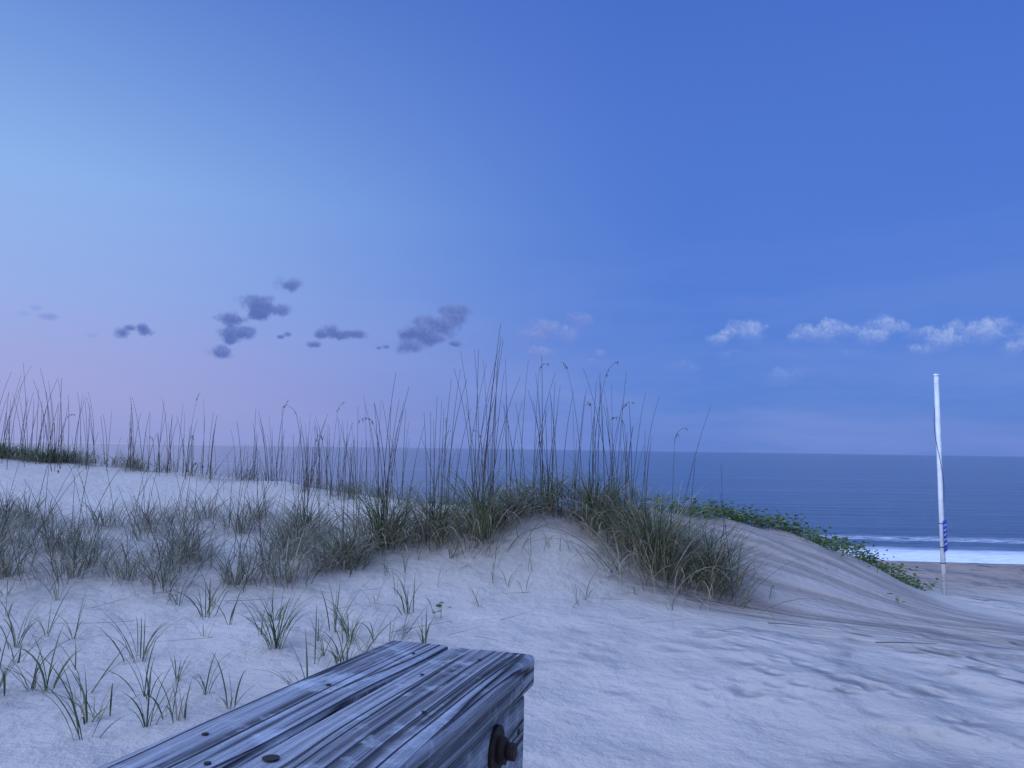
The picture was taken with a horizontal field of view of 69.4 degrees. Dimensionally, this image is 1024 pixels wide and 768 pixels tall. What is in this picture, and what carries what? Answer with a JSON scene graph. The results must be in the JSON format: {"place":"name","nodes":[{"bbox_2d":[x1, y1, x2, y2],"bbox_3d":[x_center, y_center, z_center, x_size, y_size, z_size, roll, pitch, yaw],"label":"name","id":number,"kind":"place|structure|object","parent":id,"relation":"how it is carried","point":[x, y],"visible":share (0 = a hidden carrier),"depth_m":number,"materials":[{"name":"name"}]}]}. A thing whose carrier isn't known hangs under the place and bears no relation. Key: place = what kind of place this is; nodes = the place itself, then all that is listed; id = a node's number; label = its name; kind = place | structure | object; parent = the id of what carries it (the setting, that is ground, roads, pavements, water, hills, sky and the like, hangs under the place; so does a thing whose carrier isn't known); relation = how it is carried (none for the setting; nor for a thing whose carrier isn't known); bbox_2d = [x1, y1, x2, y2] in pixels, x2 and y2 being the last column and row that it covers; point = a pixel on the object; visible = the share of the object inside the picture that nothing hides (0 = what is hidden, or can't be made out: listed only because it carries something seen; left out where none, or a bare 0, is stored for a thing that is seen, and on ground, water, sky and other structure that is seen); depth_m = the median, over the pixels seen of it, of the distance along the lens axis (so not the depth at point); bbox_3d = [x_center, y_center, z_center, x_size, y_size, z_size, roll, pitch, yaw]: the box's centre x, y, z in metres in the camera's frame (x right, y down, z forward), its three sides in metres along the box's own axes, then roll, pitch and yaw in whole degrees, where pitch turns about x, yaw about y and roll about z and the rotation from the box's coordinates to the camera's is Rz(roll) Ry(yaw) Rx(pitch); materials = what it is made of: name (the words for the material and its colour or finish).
{"place":"outdoors","nodes":[
{"label":"outdoors","id":0,"kind":"place"},
{"bbox_2d":[0,458,1023,767],"bbox_3d":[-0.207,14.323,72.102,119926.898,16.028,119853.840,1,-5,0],"label":"sand ground","id":1,"kind":"structure","parent":0,"point":[826,682],"depth_m":4.70,"materials":[{"name":"beige sand"}]},
{"bbox_2d":[0,442,427,597],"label":"dune grass","id":2,"kind":"structure","parent":1,"relation":"on","point":[196,542],"depth_m":6.12,"materials":[{"name":"green plant"}]},
{"bbox_2d":[98,640,533,767],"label":"wooden bench","id":3,"kind":"object","parent":1,"relation":"on","point":[396,704],"visible":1,"depth_m":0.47,"materials":[{"name":"grey wood"}]},
{"bbox_2d":[0,442,799,738],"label":"dry beach grass","id":4,"kind":"structure","parent":1,"relation":"on","point":[475,520],"depth_m":6.30,"materials":[{"name":"plant"}]},
{"bbox_2d":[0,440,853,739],"bbox_3d":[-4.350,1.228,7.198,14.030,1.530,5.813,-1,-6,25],"label":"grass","id":5,"kind":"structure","parent":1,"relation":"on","point":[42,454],"depth_m":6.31,"materials":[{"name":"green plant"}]},
{"bbox_2d":[0,324,935,643],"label":"sea oats","id":6,"kind":"object","parent":1,"relation":"on","point":[54,442],"visible":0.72,"depth_m":7.05,"materials":[{"name":"brown plant"}]},
{"bbox_2d":[7,361,687,472],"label":"sea oats seed heads","id":7,"kind":"object","parent":6,"relation":"attached to","point":[372,422],"visible":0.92,"depth_m":7.15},
{"bbox_2d":[433,494,943,613],"bbox_3d":[3.008,1.964,8.030,9.432,1.547,2.189,5,-7,-41],"label":"creeper","id":8,"kind":"object","parent":1,"relation":"on","point":[814,538],"depth_m":8.66,"materials":[{"name":"green plant"}]},
{"bbox_2d":[933,374,947,594],"bbox_3d":[5.915,1.618,10.200,0.096,3.526,0.302,-4,-7,41],"label":"marker pole","id":9,"kind":"object","parent":1,"relation":"on","point":[942,527],"visible":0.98,"depth_m":10.19,"materials":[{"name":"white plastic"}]},
{"bbox_2d":[0,441,1023,563],"bbox_3d":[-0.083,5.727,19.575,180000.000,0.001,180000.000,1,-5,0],"label":"sea water","id":10,"kind":"structure","parent":0,"point":[883,503],"depth_m":103.81,"materials":[{"name":"blue liquid"}]},
{"bbox_2d":[0,0,1023,455],"label":"sky","id":11,"kind":"structure","parent":0,"point":[600,183],"materials":[{"name":"blue"}]},
{"bbox_2d":[116,278,1023,357],"bbox_3d":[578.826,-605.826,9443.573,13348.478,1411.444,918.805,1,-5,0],"label":"cloud","id":12,"kind":"structure","parent":0,"point":[423,332],"depth_m":9335.00,"materials":[{"name":"grey"}]}
]}

